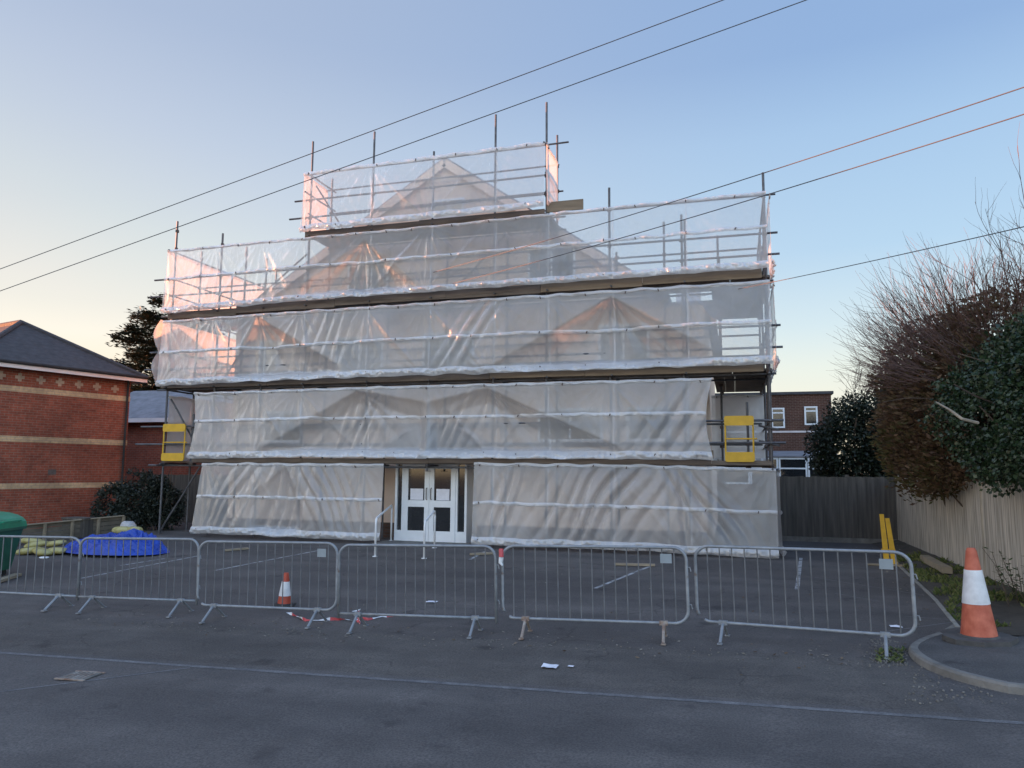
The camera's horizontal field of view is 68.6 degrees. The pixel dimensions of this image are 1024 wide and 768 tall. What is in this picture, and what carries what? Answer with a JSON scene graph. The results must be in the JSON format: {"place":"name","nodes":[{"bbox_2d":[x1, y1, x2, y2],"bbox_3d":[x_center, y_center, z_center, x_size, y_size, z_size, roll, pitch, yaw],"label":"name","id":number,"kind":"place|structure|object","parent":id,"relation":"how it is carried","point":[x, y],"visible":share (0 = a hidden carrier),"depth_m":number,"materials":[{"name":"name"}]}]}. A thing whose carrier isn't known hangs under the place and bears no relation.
{"place":"outdoors","nodes":[
{"label":"outdoors","id":0,"kind":"place"},
{"bbox_2d":[149,469,228,523],"bbox_3d":[-10.202,3.801,25.308,5.051,1.800,0.105,-1,-7,16],"label":"board fence","id":1,"kind":"object","parent":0,"point":[197,511],"visible":0.37,"depth_m":25.32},
{"bbox_2d":[0,0,722,268],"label":"overhead cable","id":2,"kind":"object","parent":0,"point":[376,129],"visible":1,"depth_m":13.84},
{"bbox_2d":[0,0,805,290],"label":"overhead cable","id":3,"kind":"object","parent":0,"point":[422,138],"visible":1,"depth_m":13.55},
{"bbox_2d":[0,520,960,660],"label":"car park","id":4,"kind":"structure","parent":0,"point":[696,631],"depth_m":12.26,"materials":[{"name":"asphalt"}]},
{"bbox_2d":[1,573,21,581],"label":"plank","id":5,"kind":"object","parent":4,"relation":"on","point":[12,576],"visible":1,"depth_m":14.36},
{"bbox_2d":[0,511,26,575],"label":"wheeled bin","id":6,"kind":"object","parent":4,"relation":"on","point":[12,524],"visible":0.88,"depth_m":14.81,"materials":[{"name":"green plastic"}]},
{"bbox_2d":[15,547,35,554],"bbox_3d":[-11.332,3.907,17.576,0.511,0.179,0.305,2,-7,-10],"label":"sack","id":7,"kind":"object","parent":4,"relation":"on","point":[23,551],"visible":0.62,"depth_m":17.45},
{"bbox_2d":[24,540,48,547],"bbox_3d":[-11.334,3.827,17.881,0.504,0.182,0.301,4,-7,-28],"label":"sack","id":8,"kind":"object","parent":7,"relation":"on","point":[41,543],"visible":0.68,"depth_m":17.78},
{"bbox_2d":[21,538,41,543],"bbox_3d":[-11.763,3.844,18.377,0.507,0.170,0.306,1,-7,-9],"label":"sack","id":9,"kind":"object","parent":8,"relation":"on","point":[24,540],"visible":0.41,"depth_m":18.25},
{"bbox_2d":[32,547,51,555],"bbox_3d":[-10.898,3.884,17.389,0.512,0.181,0.310,-3,-7,25],"label":"sack","id":10,"kind":"object","parent":4,"relation":"on","point":[40,551],"visible":0.89,"depth_m":17.28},
{"bbox_2d":[0,535,83,611],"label":"crowd barrier","id":11,"kind":"object","parent":4,"relation":"on","point":[60,595],"visible":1,"depth_m":11.77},
{"bbox_2d":[48,547,66,553],"bbox_3d":[-10.626,3.890,17.506,0.514,0.155,0.329,-1,-7,16],"label":"sack","id":12,"kind":"object","parent":4,"relation":"on","point":[58,550],"visible":0.71,"depth_m":17.38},
{"bbox_2d":[46,540,66,546],"bbox_3d":[-10.949,3.828,17.985,0.500,0.178,0.314,0,-7,1],"label":"sack","id":13,"kind":"object","parent":12,"relation":"on","point":[57,543],"visible":0.87,"depth_m":17.87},
{"bbox_2d":[61,517,95,537],"bbox_3d":[-11.828,3.909,20.484,0.800,0.525,0.450,-1,-7,16],"label":"storage box","id":14,"kind":"object","parent":4,"relation":"on","point":[86,527],"visible":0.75,"depth_m":20.30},
{"bbox_2d":[64,528,169,555],"bbox_3d":[-9.373,3.673,17.779,2.872,0.559,1.660,-1,-7,16],"label":"tarpaulin","id":15,"kind":"object","parent":4,"relation":"on","point":[133,532],"visible":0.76,"depth_m":17.17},
{"bbox_2d":[112,526,127,533],"bbox_3d":[-9.293,3.489,17.870,0.426,0.187,0.307,1,-7,-3],"label":"sack","id":16,"kind":"object","parent":15,"relation":"on","point":[118,529],"visible":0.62,"depth_m":17.74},
{"bbox_2d":[120,521,136,526],"bbox_3d":[-9.342,3.534,18.250,0.374,0.402,0.306,-1,-7,16],"label":"plastic bag","id":17,"kind":"object","parent":15,"relation":"on","point":[128,523],"visible":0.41,"depth_m":18.16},
{"bbox_2d":[75,537,200,617],"bbox_3d":[-5.599,2.854,11.223,2.197,1.097,0.550,-3,-7,15],"label":"crowd barrier","id":18,"kind":"object","parent":4,"relation":"on","point":[178,600],"visible":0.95,"depth_m":11.24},
{"bbox_2d":[80,556,195,578],"bbox_3d":[-7.686,3.801,15.630,0.070,0.140,3.071,-2,-7,23],"label":"parking line","id":19,"kind":"object","parent":4,"relation":"on","point":[136,567],"visible":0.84,"depth_m":15.49,"materials":[{"name":"paint"}]},
{"bbox_2d":[225,547,248,550],"bbox_3d":[-6.525,3.917,17.775,0.528,0.059,0.120,5,-8,-33],"label":"plank","id":20,"kind":"object","parent":4,"relation":"on","point":[244,548],"visible":0.86,"depth_m":17.75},
{"bbox_2d":[216,551,314,570],"bbox_3d":[-5.249,3.822,16.318,0.070,0.120,3.017,-3,-7,27],"label":"parking line","id":21,"kind":"object","parent":4,"relation":"on","point":[264,560],"visible":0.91,"depth_m":16.20,"materials":[{"name":"paint"}]},
{"bbox_2d":[196,540,338,628],"bbox_3d":[-3.390,2.728,10.363,2.270,1.097,0.550,-3,-8,16],"label":"crowd barrier","id":22,"kind":"object","parent":4,"relation":"on","point":[320,553],"visible":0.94,"depth_m":10.35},
{"bbox_2d":[272,572,295,606],"bbox_3d":[-3.451,3.127,11.415,0.300,0.500,0.300,3,-7,-6],"label":"traffic cone","id":23,"kind":"object","parent":4,"relation":"on","point":[286,594],"visible":0.82,"depth_m":11.35,"materials":[{"name":"plastic"}]},
{"bbox_2d":[287,612,351,620],"bbox_3d":[-2.792,3.261,10.455,1.246,0.059,0.302,-3,-8,30],"label":"warning tape","id":24,"kind":"object","parent":4,"relation":"on","point":[305,619],"visible":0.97,"depth_m":10.35,"materials":[{"name":"red plastic"}]},
{"bbox_2d":[352,609,392,623],"bbox_3d":[-2.112,3.255,10.543,0.755,0.065,0.628,-5,-9,41],"label":"warning tape","id":25,"kind":"object","parent":4,"relation":"on","point":[358,619],"visible":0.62,"depth_m":10.34,"materials":[{"name":"red plastic"}]},
{"bbox_2d":[372,505,392,556],"bbox_3d":[-3.095,3.493,18.158,0.118,1.015,3.052,1,-7,-2],"label":"handrail","id":26,"kind":"object","parent":4,"relation":"on","point":[379,515],"visible":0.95,"depth_m":17.55,"materials":[{"name":"metal"}]},
{"bbox_2d":[337,544,499,638],"bbox_3d":[-1.222,2.611,9.611,2.209,1.097,0.550,-3,-7,14],"label":"crowd barrier","id":27,"kind":"object","parent":4,"relation":"on","point":[475,617],"visible":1,"depth_m":9.60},
{"bbox_2d":[372,540,470,544],"bbox_3d":[-2.248,4.059,18.979,2.369,0.070,0.990,-1,-7,16],"label":"doorstep","id":28,"kind":"object","parent":4,"relation":"on","point":[399,542],"visible":0.36,"depth_m":19.04,"materials":[{"name":"concrete"}]},
{"bbox_2d":[421,510,436,558],"bbox_3d":[-1.886,3.420,17.221,0.116,0.954,1.872,0,-7,1],"label":"handrail","id":29,"kind":"object","parent":4,"relation":"on","point":[425,521],"visible":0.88,"depth_m":16.77,"materials":[{"name":"metal"}]},
{"bbox_2d":[135,102,785,551],"bbox_3d":[-1.690,-1.291,21.660,17.600,11.220,5.181,-1,-7,16],"label":"scaffold","id":30,"kind":"object","parent":4,"relation":"on","point":[745,378],"visible":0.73,"depth_m":19.39,"materials":[{"name":"metal"}]},
{"bbox_2d":[161,424,186,460],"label":"safety gate","id":31,"kind":"structure","parent":30,"relation":"attached to","point":[173,428],"depth_m":21.07,"materials":[{"name":"metal"}]},
{"bbox_2d":[151,320,235,381],"bbox_3d":[-9.498,-0.675,23.578,0.156,1.891,5.010,-1,-7,16],"label":"polythene sheet","id":32,"kind":"object","parent":30,"relation":"attached to","point":[183,337],"visible":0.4,"depth_m":22.40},
{"bbox_2d":[165,396,232,460],"bbox_3d":[-9.405,1.426,23.073,0.162,1.909,3.450,-1,-7,16],"label":"polythene sheet","id":33,"kind":"object","parent":30,"relation":"on","point":[188,408],"visible":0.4,"depth_m":22.56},
{"bbox_2d":[163,252,263,323],"bbox_3d":[-9.397,-2.717,23.950,0.159,1.842,4.700,-1,-7,16],"label":"polythene sheet","id":34,"kind":"object","parent":30,"relation":"attached to","point":[185,266],"visible":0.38,"depth_m":22.94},
{"bbox_2d":[189,462,383,540],"bbox_3d":[-5.975,3.038,19.706,5.632,1.951,0.408,-1,-7,16],"label":"polythene sheet","id":35,"kind":"object","parent":30,"relation":"attached to","point":[264,531],"visible":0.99,"depth_m":19.60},
{"bbox_2d":[302,176,327,231],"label":"polythene sheet","id":36,"kind":"object","parent":30,"relation":"attached to","point":[318,208],"visible":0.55,"depth_m":21.28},
{"bbox_2d":[299,142,544,232],"bbox_3d":[-2.487,-5.112,19.567,6.840,1.835,0.215,-1,-7,16],"label":"polythene sheet","id":37,"kind":"object","parent":30,"relation":"attached to","point":[442,213],"visible":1,"depth_m":19.46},
{"bbox_2d":[186,378,713,460],"bbox_3d":[-2.178,0.954,18.861,13.978,1.898,0.431,-1,-7,16],"label":"polythene sheet","id":38,"kind":"object","parent":30,"relation":"attached to","point":[602,422],"visible":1,"depth_m":18.77,"materials":[{"name":"plastic"}]},
{"bbox_2d":[159,190,767,313],"bbox_3d":[-2.118,-3.210,19.257,16.430,2.039,0.342,-1,-7,16],"label":"polythene sheet","id":39,"kind":"object","parent":30,"relation":"attached to","point":[597,276],"visible":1,"depth_m":18.77,"materials":[{"name":"plastic"}]},
{"bbox_2d":[155,280,772,385],"bbox_3d":[-2.114,-1.137,19.069,16.480,2.044,0.446,-1,-7,16],"label":"polythene sheet","id":40,"kind":"object","parent":30,"relation":"attached to","point":[383,363],"visible":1,"depth_m":18.71,"materials":[{"name":"plastic"}]},
{"bbox_2d":[546,143,559,220],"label":"polythene sheet","id":41,"kind":"object","parent":30,"relation":"attached to","point":[552,176],"visible":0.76,"depth_m":19.18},
{"bbox_2d":[471,462,778,558],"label":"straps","id":42,"kind":"object","parent":30,"relation":"attached to","point":[689,550],"visible":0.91,"depth_m":17.10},
{"bbox_2d":[711,394,765,460],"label":"polythene sheet","id":43,"kind":"object","parent":30,"relation":"attached to","point":[734,404],"visible":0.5,"depth_m":21.30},
{"bbox_2d":[724,416,756,461],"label":"safety gate","id":44,"kind":"structure","parent":30,"relation":"attached to","point":[738,456],"depth_m":16.78,"materials":[{"name":"metal"}]},
{"bbox_2d":[766,192,775,299],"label":"polythene sheet","id":45,"kind":"object","parent":30,"relation":"attached to","point":[772,270],"visible":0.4,"depth_m":18.02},
{"bbox_2d":[769,280,780,382],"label":"polythene sheet","id":46,"kind":"object","parent":30,"relation":"attached to","point":[776,363],"visible":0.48,"depth_m":17.98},
{"bbox_2d":[774,469,786,555],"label":"polythene sheet","id":47,"kind":"object","parent":30,"relation":"attached to","point":[778,543],"visible":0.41,"depth_m":17.49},
{"bbox_2d":[698,226,1023,296],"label":"overhead cable","id":48,"kind":"object","parent":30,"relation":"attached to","point":[886,257],"visible":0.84,"depth_m":12.17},
{"bbox_2d":[469,552,492,554],"bbox_3d":[-0.693,3.801,16.801,0.510,0.049,0.120,2,-7,-17],"label":"plank","id":49,"kind":"object","parent":4,"relation":"on","point":[483,553],"visible":0.86,"depth_m":16.76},
{"bbox_2d":[17,547,956,683],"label":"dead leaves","id":50,"kind":"object","parent":4,"relation":"on","point":[605,632],"visible":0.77,"depth_m":9.58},
{"bbox_2d":[501,544,692,644],"bbox_3d":[0.997,2.519,9.124,2.333,1.097,0.550,-2,-8,14],"label":"crowd barrier","id":51,"kind":"object","parent":4,"relation":"on","point":[664,558],"visible":0.94,"depth_m":9.09,"materials":[{"name":"metal"}]},
{"bbox_2d":[499,549,503,565],"bbox_3d":[-0.136,2.158,9.350,0.063,0.213,0.079,1,-7,-6],"label":"warning tape","id":52,"kind":"object","parent":51,"relation":"attached to","point":[501,555],"visible":1,"depth_m":9.32,"materials":[{"name":"red plastic"}]},
{"bbox_2d":[595,566,649,587],"bbox_3d":[2.107,3.540,13.841,0.070,0.059,3.009,-3,-7,28],"label":"parking line","id":53,"kind":"object","parent":4,"relation":"on","point":[622,577],"visible":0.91,"depth_m":13.64,"materials":[{"name":"paint"}]},
{"bbox_2d":[616,563,654,565],"bbox_3d":[2.473,3.632,15.094,0.795,0.046,0.120,-1,-7,11],"label":"plank","id":54,"kind":"object","parent":4,"relation":"on","point":[635,564],"visible":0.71,"depth_m":15.06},
{"bbox_2d":[795,557,802,588],"bbox_3d":[5.512,3.590,14.391,0.070,0.043,4.566,-2,-7,22],"label":"parking line","id":55,"kind":"object","parent":4,"relation":"on","point":[799,568],"visible":0.85,"depth_m":14.31,"materials":[{"name":"paint"}]},
{"bbox_2d":[694,545,920,659],"bbox_3d":[3.276,2.414,8.511,2.388,1.097,0.550,-4,-7,26],"label":"crowd barrier","id":56,"kind":"object","parent":4,"relation":"on","point":[886,564],"visible":1,"depth_m":8.44,"materials":[{"name":"metal"}]},
{"bbox_2d":[752,474,897,543],"bbox_3d":[8.501,3.377,20.338,3.751,1.835,0.115,-1,-7,16],"label":"board fence","id":57,"kind":"object","parent":4,"relation":"on","point":[846,509],"visible":0.94,"depth_m":20.28,"materials":[{"name":"wood"}]},
{"bbox_2d":[868,514,902,566],"bbox_3d":[7.594,3.175,15.290,0.700,1.015,0.300,-1,-7,16],"label":"folding sign","id":58,"kind":"object","parent":4,"relation":"on","point":[884,536],"visible":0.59,"depth_m":15.34,"materials":[{"name":"yellow paint"}]},
{"bbox_2d":[875,645,907,662],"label":"weeds","id":59,"kind":"object","parent":4,"relation":"on","point":[894,654],"visible":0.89,"depth_m":7.95,"materials":[{"name":"green plant"}]},
{"bbox_2d":[882,621,956,631],"bbox_3d":[4.979,3.036,9.338,1.785,0.034,0.030,3,-7,-24],"label":"tarmac seam","id":60,"kind":"object","parent":4,"relation":"on","point":[919,626],"visible":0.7,"depth_m":9.40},
{"bbox_2d":[889,554,959,626],"bbox_3d":[7.128,3.486,13.294,0.104,0.080,8.549,-2,-7,21],"label":"edging","id":61,"kind":"object","parent":4,"relation":"on","point":[947,614],"visible":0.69,"depth_m":11.11,"materials":[{"name":"concrete"}]},
{"bbox_2d":[0,615,964,713],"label":"road edge","id":62,"kind":"object","parent":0,"point":[784,678],"visible":1,"depth_m":8.03,"materials":[{"name":"asphalt"}]},
{"bbox_2d":[541,663,557,667],"bbox_3d":[0.392,2.899,7.731,0.160,0.015,0.144,-1,-7,16],"label":"paper scrap","id":63,"kind":"object","parent":62,"relation":"on","point":[550,665],"visible":1,"depth_m":7.73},
{"bbox_2d":[119,617,1019,703],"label":"gravel","id":64,"kind":"structure","parent":62,"relation":"on","point":[905,663],"depth_m":7.80,"materials":[{"name":"gravel"}]},
{"bbox_2d":[0,649,1023,767],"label":"road","id":65,"kind":"structure","parent":0,"point":[194,717],"depth_m":5.96,"materials":[{"name":"asphalt"}]},
{"bbox_2d":[54,670,105,680],"bbox_3d":[-4.394,2.966,7.631,0.340,0.015,0.305,-1,-7,11],"label":"drain cover","id":66,"kind":"object","parent":65,"relation":"on","point":[79,675],"visible":1,"depth_m":7.62,"materials":[{"name":"metal"}]},
{"bbox_2d":[0,667,189,691],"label":"tarmac seam","id":67,"kind":"object","parent":65,"relation":"on","point":[91,680],"visible":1,"depth_m":7.48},
{"bbox_2d":[0,652,1023,723],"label":"road marking","id":68,"kind":"object","parent":65,"relation":"on","point":[725,702],"visible":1,"depth_m":6.88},
{"bbox_2d":[0,0,1023,472],"label":"sky","id":69,"kind":"structure","parent":0,"point":[113,113],"materials":[{"name":"blue"}]},
{"bbox_2d":[131,474,897,539],"bbox_3d":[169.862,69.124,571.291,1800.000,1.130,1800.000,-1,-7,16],"label":"ground","id":70,"kind":"structure","parent":0,"point":[739,528],"depth_m":25.68,"materials":[{"name":"asphalt"}]},
{"bbox_2d":[19,515,124,543],"bbox_3d":[-12.400,3.896,19.294,0.096,0.855,4.668,-5,-9,40],"label":"panel fence","id":71,"kind":"object","parent":70,"relation":"on","point":[47,527],"visible":0.5,"depth_m":20.00,"materials":[{"name":"brown wood"}]},
{"bbox_2d":[0,320,148,529],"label":"brick building","id":72,"kind":"structure","parent":70,"relation":"on","point":[64,410],"depth_m":23.19,"materials":[{"name":"brick"}]},
{"bbox_2d":[88,467,186,530],"bbox_3d":[-11.155,3.565,22.557,2.784,2.145,1.634,0,-7,6],"label":"evergreen shrub","id":73,"kind":"object","parent":70,"relation":"on","point":[147,503],"visible":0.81,"depth_m":22.26,"materials":[{"name":"green plant"}]},
{"bbox_2d":[104,292,226,392],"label":"cedar tree","id":74,"kind":"object","parent":70,"relation":"on","point":[141,356],"visible":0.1,"depth_m":55.33,"materials":[{"name":"green plant"}]},
{"bbox_2d":[124,390,232,510],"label":"brick outbuilding","id":75,"kind":"structure","parent":70,"relation":"on","point":[146,408],"depth_m":31.65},
{"bbox_2d":[224,158,718,545],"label":"rendered house","id":76,"kind":"structure","parent":70,"relation":"on","point":[461,517],"depth_m":20.13,"materials":[{"name":"brick"}]},
{"bbox_2d":[254,340,279,375],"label":"window","id":77,"kind":"structure","parent":76,"relation":"in","point":[267,360],"depth_m":22.13,"materials":[{"name":"white plastic"}]},
{"bbox_2d":[259,411,303,442],"bbox_3d":[-6.665,1.272,21.713,1.460,0.980,0.100,-1,-7,16],"label":"window","id":78,"kind":"structure","parent":76,"relation":"in","point":[287,435],"depth_m":21.74,"materials":[{"name":"white plastic"}]},
{"bbox_2d":[335,335,383,371],"bbox_3d":[-4.347,-0.824,21.270,1.660,1.080,0.100,-1,-7,16],"label":"window","id":79,"kind":"structure","parent":76,"relation":"in","point":[349,356],"depth_m":21.35,"materials":[{"name":"white plastic"}]},
{"bbox_2d":[347,263,388,296],"bbox_3d":[-4.138,-2.965,21.459,1.460,0.980,0.100,-1,-7,16],"label":"window","id":80,"kind":"structure","parent":76,"relation":"in","point":[377,269],"depth_m":21.51,"materials":[{"name":"white plastic"}]},
{"bbox_2d":[402,464,429,541],"bbox_3d":[-2.506,3.084,19.581,0.723,2.000,0.127,-1,-7,16],"label":"door","id":81,"kind":"structure","parent":76,"relation":"in","point":[415,512],"depth_m":19.58,"materials":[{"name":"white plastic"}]},
{"bbox_2d":[410,488,422,499],"bbox_3d":[-2.490,2.882,19.617,0.363,0.290,0.006,-1,-7,16],"label":"notice","id":82,"kind":"object","parent":76,"relation":"attached to","point":[416,494],"visible":1,"depth_m":19.61,"materials":[{"name":"paper"}]},
{"bbox_2d":[428,464,455,542],"bbox_3d":[-1.805,3.066,19.374,0.723,2.000,0.127,-1,-7,16],"label":"door","id":83,"kind":"structure","parent":76,"relation":"in","point":[440,478],"depth_m":19.37,"materials":[{"name":"white plastic"}]},
{"bbox_2d":[436,489,449,499],"bbox_3d":[-1.789,2.864,19.411,0.363,0.290,0.006,-1,-7,16],"label":"notice","id":84,"kind":"object","parent":76,"relation":"attached to","point":[442,494],"visible":1,"depth_m":19.41,"materials":[{"name":"paper"}]},
{"bbox_2d":[422,331,473,368],"bbox_3d":[-1.757,-0.890,20.508,1.660,1.080,0.100,-1,-7,16],"label":"window","id":85,"kind":"structure","parent":76,"relation":"in","point":[435,353],"depth_m":20.58,"materials":[{"name":"white plastic"}]},
{"bbox_2d":[433,197,465,218],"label":"window","id":86,"kind":"structure","parent":76,"relation":"in","point":[453,206],"depth_m":21.01,"materials":[{"name":"white plastic"}]},
{"bbox_2d":[528,246,575,277],"bbox_3d":[1.051,-3.184,19.978,1.300,0.900,0.030,-1,-7,16],"label":"window","id":87,"kind":"structure","parent":76,"relation":"in","point":[532,256],"depth_m":19.97,"materials":[{"name":"white plastic"}]},
{"bbox_2d":[534,408,605,441],"bbox_3d":[1.487,1.087,19.312,1.860,0.930,0.100,-1,-7,16],"label":"window","id":88,"kind":"structure","parent":76,"relation":"in","point":[576,433],"depth_m":19.35,"materials":[{"name":"white plastic"}]},
{"bbox_2d":[598,323,649,362],"bbox_3d":[2.846,-1.009,19.153,1.460,1.080,0.100,-1,-7,16],"label":"window","id":89,"kind":"structure","parent":76,"relation":"in","point":[630,345],"depth_m":19.15,"materials":[{"name":"white glass"}]},
{"bbox_2d":[623,407,673,441],"bbox_3d":[3.405,1.037,18.748,1.260,0.930,0.100,-1,-7,16],"label":"window","id":90,"kind":"structure","parent":76,"relation":"in","point":[655,432],"depth_m":18.78,"materials":[{"name":"white plastic"}]},
{"bbox_2d":[381,87,1023,285],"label":"overhead cable","id":91,"kind":"object","parent":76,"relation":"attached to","point":[752,176],"visible":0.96,"depth_m":11.69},
{"bbox_2d":[452,114,1023,283],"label":"overhead cable","id":92,"kind":"object","parent":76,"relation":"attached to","point":[773,192],"visible":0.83,"depth_m":11.53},
{"bbox_2d":[715,391,833,513],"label":"brick house","id":93,"kind":"structure","parent":70,"relation":"on","point":[799,413],"depth_m":33.81,"materials":[{"name":"brick"}]},
{"bbox_2d":[772,408,784,427],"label":"window","id":94,"kind":"structure","parent":93,"relation":"in","point":[777,413],"depth_m":33.99,"materials":[{"name":"white plastic"}]},
{"bbox_2d":[804,406,817,424],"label":"window","id":95,"kind":"structure","parent":93,"relation":"in","point":[810,412],"depth_m":33.62,"materials":[{"name":"white plastic"}]},
{"bbox_2d":[725,451,837,518],"bbox_3d":[11.422,4.317,32.244,4.700,2.960,3.060,-1,-7,16],"label":"conservatory","id":96,"kind":"object","parent":70,"relation":"on","point":[738,489],"visible":0.25,"depth_m":31.20,"materials":[{"name":"white plastic"}]},
{"bbox_2d":[725,467,749,483],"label":"window","id":97,"kind":"structure","parent":96,"relation":"in","point":[731,477],"depth_m":31.36,"materials":[{"name":"white plastic"}]},
{"bbox_2d":[750,458,778,483],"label":"window","id":98,"kind":"structure","parent":96,"relation":"in","point":[775,460],"depth_m":31.07,"materials":[{"name":"white plastic"}]},
{"bbox_2d":[778,458,807,476],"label":"window","id":99,"kind":"structure","parent":96,"relation":"in","point":[790,467],"depth_m":30.79,"materials":[{"name":"white plastic"}]},
{"bbox_2d":[807,458,835,476],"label":"window","id":100,"kind":"structure","parent":96,"relation":"in","point":[809,471],"depth_m":30.58,"materials":[{"name":"white plastic"}]},
{"bbox_2d":[803,351,934,477],"bbox_3d":[11.217,1.657,22.364,4.949,5.820,3.717,-1,-7,16],"label":"evergreen bush","id":101,"kind":"object","parent":70,"relation":"on","point":[857,459],"visible":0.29,"depth_m":22.00,"materials":[{"name":"green plant"}]},
{"bbox_2d":[826,212,1023,506],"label":"beech hedge","id":102,"kind":"object","parent":70,"relation":"on","point":[910,444],"visible":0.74,"depth_m":13.72,"materials":[{"name":"brown plant"}]},
{"bbox_2d":[895,477,1023,591],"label":"board fence","id":103,"kind":"object","parent":70,"relation":"on","point":[952,529],"visible":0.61,"depth_m":13.45,"materials":[{"name":"wood"}]},
{"bbox_2d":[908,624,1023,694],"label":"kerb","id":104,"kind":"structure","parent":70,"relation":"on","point":[918,656],"depth_m":7.08,"materials":[{"name":"concrete"}]},
{"bbox_2d":[911,124,1023,424],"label":"bare tree","id":105,"kind":"object","parent":70,"relation":"on","point":[994,323],"visible":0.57,"depth_m":12.10,"materials":[{"name":"brown plant"}]},
{"bbox_2d":[917,307,1023,498],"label":"ivy bush","id":106,"kind":"object","parent":70,"relation":"on","point":[998,447],"visible":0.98,"depth_m":10.64,"materials":[{"name":"green plant"}]},
{"bbox_2d":[872,540,1023,635],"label":"verge","id":107,"kind":"structure","parent":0,"point":[1012,613],"depth_m":10.75,"materials":[{"name":"plant"}]},
{"bbox_2d":[920,555,952,573],"bbox_3d":[8.074,3.428,14.307,0.160,0.115,2.051,-2,-7,19],"label":"plank","id":108,"kind":"object","parent":107,"relation":"on","point":[941,567],"visible":1,"depth_m":13.95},
{"bbox_2d":[896,550,1023,626],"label":"grass","id":109,"kind":"structure","parent":107,"relation":"on","point":[926,573],"depth_m":12.18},
{"bbox_2d":[983,547,1023,606],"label":"weed plant","id":110,"kind":"object","parent":107,"relation":"on","point":[1012,583],"visible":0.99,"depth_m":10.49,"materials":[{"name":"green plant"}]},
{"bbox_2d":[918,635,1023,682],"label":"pavement","id":111,"kind":"structure","parent":0,"point":[1004,663],"depth_m":7.64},
{"bbox_2d":[941,547,1018,646],"bbox_3d":[5.229,2.374,8.466,0.704,1.030,0.628,-1,-7,-1],"label":"traffic cone","id":112,"kind":"object","parent":111,"relation":"on","point":[978,628],"visible":1,"depth_m":8.35,"materials":[{"name":"orange plastic"}]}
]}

